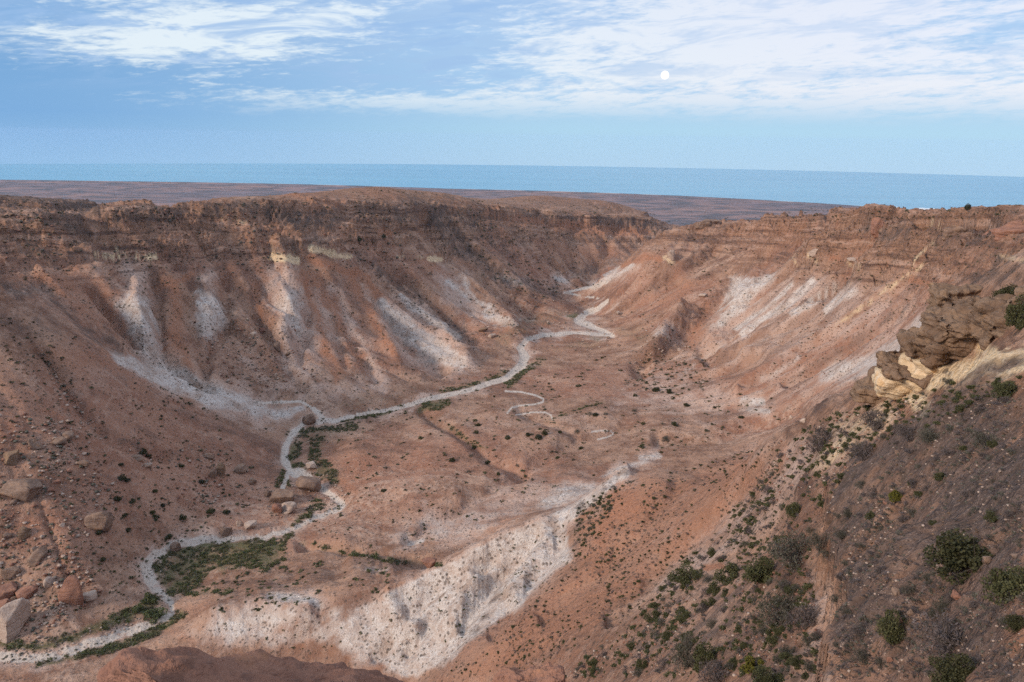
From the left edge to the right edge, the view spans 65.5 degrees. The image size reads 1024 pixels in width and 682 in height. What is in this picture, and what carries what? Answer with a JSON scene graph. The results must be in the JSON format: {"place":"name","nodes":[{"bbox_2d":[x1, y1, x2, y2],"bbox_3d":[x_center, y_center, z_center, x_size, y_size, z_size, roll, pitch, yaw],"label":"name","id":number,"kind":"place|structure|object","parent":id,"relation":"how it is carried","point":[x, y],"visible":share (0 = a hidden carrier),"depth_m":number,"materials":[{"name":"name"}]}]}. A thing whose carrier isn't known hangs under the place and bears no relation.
{"place":"outdoors","nodes":[
{"label":"outdoors","id":0,"kind":"place"},
{"bbox_2d":[0,180,909,225],"bbox_3d":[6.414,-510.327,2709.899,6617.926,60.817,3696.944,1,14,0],"label":"coastal plain","id":1,"kind":"structure","parent":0,"point":[682,210],"depth_m":2682.50,"materials":[{"name":"soil"}]},
{"bbox_2d":[0,187,1023,681],"bbox_3d":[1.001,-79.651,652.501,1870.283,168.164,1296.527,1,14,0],"label":"canyon ground","id":2,"kind":"structure","parent":0,"point":[746,353],"depth_m":265.91,"materials":[{"name":"soil"}]},
{"bbox_2d":[0,581,17,599],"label":"boulder","id":3,"kind":"object","parent":2,"relation":"on","point":[8,589],"visible":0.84,"depth_m":189.37,"materials":[{"name":"red stone"}]},
{"bbox_2d":[0,566,21,580],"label":"boulder","id":4,"kind":"object","parent":2,"relation":"on","point":[9,573],"visible":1,"depth_m":192.83,"materials":[{"name":"stone"}]},
{"bbox_2d":[3,449,18,465],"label":"boulder","id":5,"kind":"object","parent":2,"relation":"on","point":[10,458],"visible":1,"depth_m":212.86,"materials":[{"name":"stone"}]},
{"bbox_2d":[0,598,30,643],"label":"boulder","id":6,"kind":"object","parent":2,"relation":"on","point":[15,615],"visible":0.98,"depth_m":179.11,"materials":[{"name":"stone"}]},
{"bbox_2d":[0,478,42,502],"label":"boulder","id":7,"kind":"object","parent":2,"relation":"on","point":[26,490],"visible":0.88,"depth_m":206.13,"materials":[{"name":"stone"}]},
{"bbox_2d":[18,526,30,540],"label":"boulder","id":8,"kind":"object","parent":2,"relation":"on","point":[24,532],"visible":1,"depth_m":199.80,"materials":[{"name":"stone"}]},
{"bbox_2d":[15,585,37,598],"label":"boulder","id":9,"kind":"object","parent":2,"relation":"on","point":[27,592],"visible":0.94,"depth_m":188.62,"materials":[{"name":"red stone"}]},
{"bbox_2d":[28,438,44,449],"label":"boulder","id":10,"kind":"object","parent":2,"relation":"on","point":[35,445],"visible":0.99,"depth_m":218.08,"materials":[{"name":"stone"}]},
{"bbox_2d":[26,546,47,566],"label":"boulder","id":11,"kind":"object","parent":2,"relation":"on","point":[39,554],"visible":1,"depth_m":195.76,"materials":[{"name":"stone"}]},
{"bbox_2d":[43,576,54,587],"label":"boulder","id":12,"kind":"object","parent":2,"relation":"on","point":[48,581],"visible":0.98,"depth_m":190.88,"materials":[{"name":"stone"}]},
{"bbox_2d":[52,436,66,444],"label":"boulder","id":13,"kind":"object","parent":2,"relation":"on","point":[60,440],"visible":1,"depth_m":222.79,"materials":[{"name":"stone"}]},
{"bbox_2d":[61,431,73,440],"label":"boulder","id":14,"kind":"object","parent":2,"relation":"on","point":[68,435],"visible":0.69,"depth_m":226.86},
{"bbox_2d":[57,574,83,606],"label":"boulder","id":15,"kind":"object","parent":2,"relation":"on","point":[70,592],"visible":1,"depth_m":187.24,"materials":[{"name":"red stone"}]},
{"bbox_2d":[76,459,89,466],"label":"boulder","id":16,"kind":"object","parent":2,"relation":"on","point":[84,463],"visible":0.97,"depth_m":221.06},
{"bbox_2d":[83,590,96,601],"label":"boulder","id":17,"kind":"object","parent":2,"relation":"on","point":[89,596],"visible":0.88,"depth_m":191.01,"materials":[{"name":"stone"}]},
{"bbox_2d":[84,511,113,532],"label":"boulder","id":18,"kind":"object","parent":2,"relation":"on","point":[101,521],"visible":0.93,"depth_m":207.67,"materials":[{"name":"stone"}]},
{"bbox_2d":[131,603,143,612],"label":"shrub","id":19,"kind":"object","parent":2,"relation":"on","point":[136,609],"visible":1,"depth_m":191.99,"materials":[{"name":"green plant"}]},
{"bbox_2d":[141,592,157,603],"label":"shrub","id":20,"kind":"object","parent":2,"relation":"on","point":[148,596],"visible":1,"depth_m":196.11,"materials":[{"name":"green plant"}]},
{"bbox_2d":[215,462,224,476],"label":"boulder","id":21,"kind":"object","parent":2,"relation":"on","point":[220,468],"visible":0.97,"depth_m":259.14,"materials":[{"name":"stone"}]},
{"bbox_2d":[234,463,248,473],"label":"boulder","id":22,"kind":"object","parent":2,"relation":"on","point":[241,468],"visible":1,"depth_m":265.28,"materials":[{"name":"stone"}]},
{"bbox_2d":[97,646,403,681],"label":"rock ledge","id":23,"kind":"object","parent":2,"relation":"on","point":[175,664],"visible":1,"depth_m":18.17,"materials":[{"name":"red stone"}]},
{"bbox_2d":[244,520,256,529],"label":"boulder","id":24,"kind":"object","parent":2,"relation":"on","point":[250,524],"visible":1,"depth_m":235.57,"materials":[{"name":"stone"}]},
{"bbox_2d":[272,503,281,512],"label":"boulder","id":25,"kind":"object","parent":2,"relation":"on","point":[276,507],"visible":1,"depth_m":245.92,"materials":[{"name":"red stone"}]},
{"bbox_2d":[269,488,293,502],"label":"boulder","id":26,"kind":"object","parent":2,"relation":"on","point":[279,495],"visible":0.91,"depth_m":253.61,"materials":[{"name":"stone"}]},
{"bbox_2d":[282,501,296,513],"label":"boulder","id":27,"kind":"object","parent":2,"relation":"on","point":[289,507],"visible":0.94,"depth_m":247.59,"materials":[{"name":"stone"}]},
{"bbox_2d":[0,358,601,668],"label":"grass","id":28,"kind":"structure","parent":2,"relation":"on","point":[155,632],"depth_m":218.14,"materials":[{"name":"green plant"}]},
{"bbox_2d":[0,281,614,662],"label":"creek bed","id":29,"kind":"object","parent":2,"relation":"on","point":[150,580],"visible":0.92,"depth_m":274.18,"materials":[{"name":"gravel"}]},
{"bbox_2d":[143,607,167,623],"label":"shrub","id":30,"kind":"object","parent":29,"relation":"on","point":[152,615],"visible":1,"depth_m":190.06,"materials":[{"name":"green plant"}]},
{"bbox_2d":[170,542,180,551],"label":"boulder","id":31,"kind":"object","parent":29,"relation":"on","point":[175,546],"visible":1,"depth_m":221.71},
{"bbox_2d":[219,527,232,535],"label":"boulder","id":32,"kind":"object","parent":29,"relation":"on","point":[226,531],"visible":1,"depth_m":230.40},
{"bbox_2d":[302,414,315,424],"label":"boulder","id":33,"kind":"object","parent":29,"relation":"on","point":[308,419],"visible":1,"depth_m":325.91,"materials":[{"name":"stone"}]},
{"bbox_2d":[296,476,320,491],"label":"boulder","id":34,"kind":"object","parent":2,"relation":"on","point":[306,483],"visible":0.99,"depth_m":261.83,"materials":[{"name":"stone"}]},
{"bbox_2d":[306,461,316,468],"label":"boulder","id":35,"kind":"object","parent":2,"relation":"on","point":[311,465],"visible":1,"depth_m":280.28,"materials":[{"name":"stone"}]},
{"bbox_2d":[421,557,436,567],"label":"boulder","id":36,"kind":"object","parent":2,"relation":"on","point":[429,562],"visible":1,"depth_m":164.41,"materials":[{"name":"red stone"}]},
{"bbox_2d":[0,189,1022,663],"bbox_3d":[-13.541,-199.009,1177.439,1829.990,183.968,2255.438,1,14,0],"label":"scrub","id":37,"kind":"object","parent":2,"relation":"on","point":[318,563],"visible":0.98,"depth_m":303.01,"materials":[{"name":"green plant"}]},
{"bbox_2d":[0,198,1023,677],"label":"rubble","id":38,"kind":"object","parent":2,"relation":"on","point":[58,566],"visible":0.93,"depth_m":195.65,"materials":[{"name":"brown stone"}]},
{"bbox_2d":[492,662,565,681],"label":"boulder","id":39,"kind":"object","parent":2,"relation":"on","point":[548,672],"visible":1,"depth_m":18.59,"materials":[{"name":"red stone"}]},
{"bbox_2d":[635,658,647,668],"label":"shrub","id":40,"kind":"object","parent":2,"relation":"on","point":[639,664],"visible":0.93,"depth_m":73.81,"materials":[{"name":"green plant"}]},
{"bbox_2d":[644,609,660,622],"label":"shrub","id":41,"kind":"object","parent":2,"relation":"on","point":[655,613],"visible":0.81,"depth_m":85.65,"materials":[{"name":"green plant"}]},
{"bbox_2d":[655,656,668,670],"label":"shrub","id":42,"kind":"object","parent":2,"relation":"on","point":[663,663],"visible":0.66,"depth_m":65.29,"materials":[{"name":"plant"}]},
{"bbox_2d":[659,630,671,642],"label":"shrub","id":43,"kind":"object","parent":2,"relation":"on","point":[665,637],"visible":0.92,"depth_m":75.36,"materials":[{"name":"green plant"}]},
{"bbox_2d":[667,250,674,260],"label":"boulder","id":44,"kind":"object","parent":2,"relation":"on","point":[671,255],"visible":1,"depth_m":560.24,"materials":[{"name":"stone"}]},
{"bbox_2d":[667,563,694,587],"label":"shrub","id":45,"kind":"object","parent":2,"relation":"on","point":[682,579],"visible":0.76,"depth_m":86.04,"materials":[{"name":"green plant"}]},
{"bbox_2d":[677,613,690,624],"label":"shrub","id":46,"kind":"object","parent":2,"relation":"on","point":[681,617],"visible":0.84,"depth_m":76.01,"materials":[{"name":"green plant"}]},
{"bbox_2d":[671,631,697,670],"bbox_3d":[12.579,22.127,56.660,2.302,3.258,2.468,-11,19,-38],"label":"shrub","id":47,"kind":"object","parent":2,"relation":"on","point":[681,647],"visible":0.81,"depth_m":56.62,"materials":[{"name":"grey plant"}]},
{"bbox_2d":[691,569,703,580],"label":"shrub","id":48,"kind":"object","parent":2,"relation":"on","point":[697,574],"visible":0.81,"depth_m":83.99,"materials":[{"name":"green plant"}]},
{"bbox_2d":[695,602,709,614],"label":"shrub","id":49,"kind":"object","parent":2,"relation":"on","point":[702,609],"visible":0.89,"depth_m":70.94,"materials":[{"name":"plant"}]},
{"bbox_2d":[693,641,718,668],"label":"shrub","id":50,"kind":"object","parent":2,"relation":"on","point":[702,650],"visible":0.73,"depth_m":53.27,"materials":[{"name":"green plant"}]},
{"bbox_2d":[693,219,721,229],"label":"rock outcrop","id":51,"kind":"object","parent":2,"relation":"on","point":[703,224],"visible":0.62,"depth_m":601.05,"materials":[{"name":"stone"}]},
{"bbox_2d":[700,597,715,608],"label":"shrub","id":52,"kind":"object","parent":2,"relation":"on","point":[711,602],"visible":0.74,"depth_m":71.39,"materials":[{"name":"green plant"}]},
{"bbox_2d":[705,617,716,629],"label":"shrub","id":53,"kind":"object","parent":2,"relation":"on","point":[711,623],"visible":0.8,"depth_m":60.88,"materials":[{"name":"grey plant"}]},
{"bbox_2d":[697,654,730,681],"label":"shrub","id":54,"kind":"object","parent":2,"relation":"on","point":[713,673],"visible":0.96,"depth_m":48.47,"materials":[{"name":"plant"}]},
{"bbox_2d":[706,581,721,595],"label":"shrub","id":55,"kind":"object","parent":2,"relation":"on","point":[713,585],"visible":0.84,"depth_m":76.74,"materials":[{"name":"green plant"}]},
{"bbox_2d":[712,560,739,585],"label":"shrub","id":56,"kind":"object","parent":2,"relation":"on","point":[730,572],"visible":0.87,"depth_m":77.21,"materials":[{"name":"green plant"}]},
{"bbox_2d":[450,375,1023,678],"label":"slope scrub","id":57,"kind":"object","parent":2,"relation":"on","point":[806,586],"visible":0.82,"depth_m":52.38,"materials":[{"name":"soil"}]},
{"bbox_2d":[739,655,763,673],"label":"shrub","id":58,"kind":"object","parent":2,"relation":"on","point":[747,666],"visible":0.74,"depth_m":44.87,"materials":[{"name":"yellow plant"}]},
{"bbox_2d":[741,556,774,583],"bbox_3d":[17.549,16.104,55.497,2.949,2.055,2.285,7,16,24],"label":"shrub","id":59,"kind":"object","parent":2,"relation":"on","point":[758,572],"visible":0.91,"depth_m":55.36,"materials":[{"name":"green plant"}]},
{"bbox_2d":[751,665,784,681],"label":"shrub","id":60,"kind":"object","parent":2,"relation":"on","point":[761,673],"visible":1,"depth_m":30.27,"materials":[{"name":"green plant"}]},
{"bbox_2d":[765,635,778,647],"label":"shrub","id":61,"kind":"object","parent":2,"relation":"on","point":[771,640],"visible":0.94,"depth_m":45.87,"materials":[{"name":"green plant"}]},
{"bbox_2d":[750,588,800,628],"bbox_3d":[16.260,15.954,47.790,3.903,2.464,3.259,6,15,19],"label":"shrub","id":62,"kind":"object","parent":2,"relation":"on","point":[789,602],"visible":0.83,"depth_m":47.60,"materials":[{"name":"grey plant"}]},
{"bbox_2d":[778,652,792,662],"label":"shrub","id":63,"kind":"object","parent":2,"relation":"on","point":[782,656],"visible":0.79,"depth_m":30.96,"materials":[{"name":"green plant"}]},
{"bbox_2d":[779,644,795,653],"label":"shrub","id":64,"kind":"object","parent":2,"relation":"on","point":[785,649],"visible":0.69,"depth_m":31.91,"materials":[{"name":"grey plant"}]},
{"bbox_2d":[763,526,812,571],"bbox_3d":[18.468,13.569,52.314,4.099,2.666,3.801,-5,16,-21],"label":"shrub","id":65,"kind":"object","parent":2,"relation":"on","point":[782,546],"visible":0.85,"depth_m":52.22,"materials":[{"name":"grey plant"}]},
{"bbox_2d":[783,584,795,595],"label":"shrub","id":66,"kind":"object","parent":2,"relation":"on","point":[787,589],"visible":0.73,"depth_m":49.39,"materials":[{"name":"green plant"}]},
{"bbox_2d":[785,502,800,518],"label":"shrub","id":67,"kind":"object","parent":2,"relation":"on","point":[793,510],"visible":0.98,"depth_m":68.14,"materials":[{"name":"green plant"}]},
{"bbox_2d":[789,655,803,666],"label":"shrub","id":68,"kind":"object","parent":2,"relation":"on","point":[794,661],"visible":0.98,"depth_m":30.00,"materials":[{"name":"green plant"}]},
{"bbox_2d":[780,602,820,629],"bbox_3d":[16.023,15.012,43.436,2.635,2.115,2.381,-1,15,-7],"label":"shrub","id":69,"kind":"object","parent":2,"relation":"on","point":[806,614],"visible":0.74,"depth_m":43.53,"materials":[{"name":"plant"}]},
{"bbox_2d":[802,660,815,671],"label":"shrub","id":70,"kind":"object","parent":2,"relation":"on","point":[809,666],"visible":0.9,"depth_m":29.42,"materials":[{"name":"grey plant"}]},
{"bbox_2d":[804,530,831,558],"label":"shrub","id":71,"kind":"object","parent":2,"relation":"on","point":[817,541],"visible":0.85,"depth_m":46.16,"materials":[{"name":"grey plant"}]},
{"bbox_2d":[805,423,835,455],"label":"shrub","id":72,"kind":"object","parent":2,"relation":"on","point":[820,442],"visible":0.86,"depth_m":85.26,"materials":[{"name":"plant"}]},
{"bbox_2d":[832,526,847,540],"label":"shrub","id":73,"kind":"object","parent":2,"relation":"on","point":[841,534],"visible":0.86,"depth_m":44.42,"materials":[{"name":"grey plant"}]},
{"bbox_2d":[848,623,863,637],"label":"shrub","id":74,"kind":"object","parent":2,"relation":"on","point":[858,631],"visible":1,"depth_m":25.08,"materials":[{"name":"plant"}]},
{"bbox_2d":[849,647,868,664],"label":"shrub","id":75,"kind":"object","parent":2,"relation":"on","point":[859,654],"visible":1,"depth_m":24.12,"materials":[{"name":"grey plant"}]},
{"bbox_2d":[843,433,875,460],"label":"shrub","id":76,"kind":"object","parent":2,"relation":"on","point":[859,451],"visible":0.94,"depth_m":51.90,"materials":[{"name":"plant"}]},
{"bbox_2d":[849,366,887,407],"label":"rock outcrop","id":77,"kind":"object","parent":2,"relation":"on","point":[862,391],"visible":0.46,"depth_m":73.86,"materials":[{"name":"stone"}]},
{"bbox_2d":[863,487,876,499],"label":"shrub","id":78,"kind":"object","parent":2,"relation":"on","point":[871,492],"visible":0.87,"depth_m":45.06,"materials":[{"name":"plant"}]},
{"bbox_2d":[859,408,886,431],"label":"shrub","id":79,"kind":"object","parent":2,"relation":"on","point":[870,417],"visible":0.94,"depth_m":66.48,"materials":[{"name":"plant"}]},
{"bbox_2d":[870,217,884,238],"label":"rock outcrop","id":80,"kind":"object","parent":2,"relation":"on","point":[877,223],"visible":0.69,"depth_m":369.48,"materials":[{"name":"orange stone"}]},
{"bbox_2d":[875,607,907,644],"bbox_3d":[11.245,8.280,23.500,0.949,1.394,1.089,13,19,40],"label":"shrub","id":81,"kind":"object","parent":2,"relation":"on","point":[892,632],"visible":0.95,"depth_m":23.37,"materials":[{"name":"green plant"}]},
{"bbox_2d":[888,490,902,502],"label":"shrub","id":82,"kind":"object","parent":2,"relation":"on","point":[895,495],"visible":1,"depth_m":41.41,"materials":[{"name":"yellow plant"}]},
{"bbox_2d":[891,586,899,595],"bbox_3d":[12.201,7.976,25.283,0.235,0.293,0.277,-1,15,-7],"label":"boulder","id":83,"kind":"object","parent":2,"relation":"on","point":[895,591],"visible":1,"depth_m":25.25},
{"bbox_2d":[872,326,933,399],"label":"rock outcrop","id":84,"kind":"object","parent":2,"relation":"on","point":[889,374],"visible":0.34,"depth_m":67.42,"materials":[{"name":"stone"}]},
{"bbox_2d":[895,421,917,442],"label":"shrub","id":85,"kind":"object","parent":2,"relation":"on","point":[907,432],"visible":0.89,"depth_m":45.91,"materials":[{"name":"plant"}]},
{"bbox_2d":[898,584,917,595],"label":"shrub","id":86,"kind":"object","parent":2,"relation":"on","point":[912,589],"visible":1,"depth_m":24.99,"materials":[{"name":"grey plant"}]},
{"bbox_2d":[915,425,940,444],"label":"shrub","id":87,"kind":"object","parent":2,"relation":"on","point":[929,436],"visible":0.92,"depth_m":43.09,"materials":[{"name":"grey plant"}]},
{"bbox_2d":[906,606,967,656],"bbox_3d":[11.453,7.614,20.891,1.970,1.196,1.778,-3,15,-14],"label":"shrub","id":88,"kind":"object","parent":2,"relation":"on","point":[942,637],"visible":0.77,"depth_m":20.77,"materials":[{"name":"plant"}]},
{"bbox_2d":[933,472,944,480],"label":"shrub","id":89,"kind":"object","parent":2,"relation":"on","point":[938,476],"visible":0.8,"depth_m":38.33,"materials":[{"name":"green plant"}]},
{"bbox_2d":[931,596,949,615],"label":"shrub","id":90,"kind":"object","parent":2,"relation":"on","point":[939,609],"visible":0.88,"depth_m":22.81,"materials":[{"name":"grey plant"}]},
{"bbox_2d":[923,652,975,681],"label":"shrub","id":91,"kind":"object","parent":2,"relation":"on","point":[954,668],"visible":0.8,"depth_m":18.56,"materials":[{"name":"green plant"}]},
{"bbox_2d":[921,282,982,323],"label":"rock outcrop","id":92,"kind":"object","parent":2,"relation":"on","point":[941,294],"visible":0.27,"depth_m":69.58,"materials":[{"name":"stone"}]},
{"bbox_2d":[941,225,967,240],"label":"rock outcrop","id":93,"kind":"object","parent":2,"relation":"on","point":[949,231],"visible":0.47,"depth_m":289.31,"materials":[{"name":"stone"}]},
{"bbox_2d":[917,528,994,584],"bbox_3d":[13.479,6.299,23.694,2.880,1.318,2.427,-1,15,-6],"label":"shrub","id":94,"kind":"object","parent":2,"relation":"on","point":[953,553],"visible":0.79,"depth_m":23.45,"materials":[{"name":"green plant"}]},
{"bbox_2d":[951,589,960,599],"bbox_3d":[12.588,7.212,22.512,0.241,0.278,0.324,-13,20,-43],"label":"boulder","id":95,"kind":"object","parent":2,"relation":"on","point":[955,595],"visible":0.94,"depth_m":22.47,"materials":[{"name":"pink stone"}]},
{"bbox_2d":[898,285,1023,392],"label":"rock outcrop","id":96,"kind":"object","parent":2,"relation":"on","point":[947,333],"visible":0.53,"depth_m":61.66,"materials":[{"name":"stone"}]},
{"bbox_2d":[989,283,1016,297],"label":"shrub","id":97,"kind":"object","parent":96,"relation":"on","point":[1007,290],"visible":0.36,"depth_m":60.57,"materials":[{"name":"green plant"}]},
{"bbox_2d":[964,428,999,451],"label":"shrub","id":98,"kind":"object","parent":2,"relation":"on","point":[981,438],"visible":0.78,"depth_m":37.07,"materials":[{"name":"grey plant"}]},
{"bbox_2d":[982,556,991,563],"bbox_3d":[13.507,6.243,22.616,0.262,0.278,0.207,6,15,19],"label":"boulder","id":99,"kind":"object","parent":2,"relation":"on","point":[986,559],"visible":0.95,"depth_m":22.56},
{"bbox_2d":[983,511,998,521],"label":"shrub","id":100,"kind":"object","parent":2,"relation":"on","point":[990,516],"visible":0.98,"depth_m":25.18,"materials":[{"name":"green plant"}]},
{"bbox_2d":[986,439,997,447],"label":"shrub","id":101,"kind":"object","parent":2,"relation":"on","point":[989,444],"visible":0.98,"depth_m":35.68,"materials":[{"name":"green plant"}]},
{"bbox_2d":[979,559,1023,604],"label":"shrub","id":102,"kind":"object","parent":2,"relation":"on","point":[1003,587],"visible":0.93,"depth_m":19.27,"materials":[{"name":"green plant"}]},
{"bbox_2d":[989,380,1017,397],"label":"shrub","id":103,"kind":"object","parent":2,"relation":"on","point":[1002,389],"visible":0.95,"depth_m":40.03,"materials":[{"name":"green plant"}]},
{"bbox_2d":[990,220,1023,240],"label":"rock outcrop","id":104,"kind":"object","parent":2,"relation":"on","point":[1012,227],"visible":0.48,"depth_m":238.19,"materials":[{"name":"orange stone"}]},
{"bbox_2d":[1002,614,1023,632],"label":"shrub","id":105,"kind":"object","parent":2,"relation":"on","point":[1015,623],"visible":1,"depth_m":18.03,"materials":[{"name":"green plant"}]},
{"bbox_2d":[1004,292,1023,330],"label":"shrub","id":106,"kind":"object","parent":2,"relation":"on","point":[1015,317],"visible":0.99,"depth_m":50.33,"materials":[{"name":"green plant"}]},
{"bbox_2d":[0,163,1023,208],"bbox_3d":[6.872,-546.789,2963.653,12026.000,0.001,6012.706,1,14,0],"label":"sea","id":107,"kind":"structure","parent":0,"point":[912,191],"depth_m":3958.81,"materials":[{"name":"liquid"}]},
{"bbox_2d":[0,0,1023,176],"label":"sky","id":108,"kind":"structure","parent":0,"point":[877,86],"materials":[{"name":"blue"}]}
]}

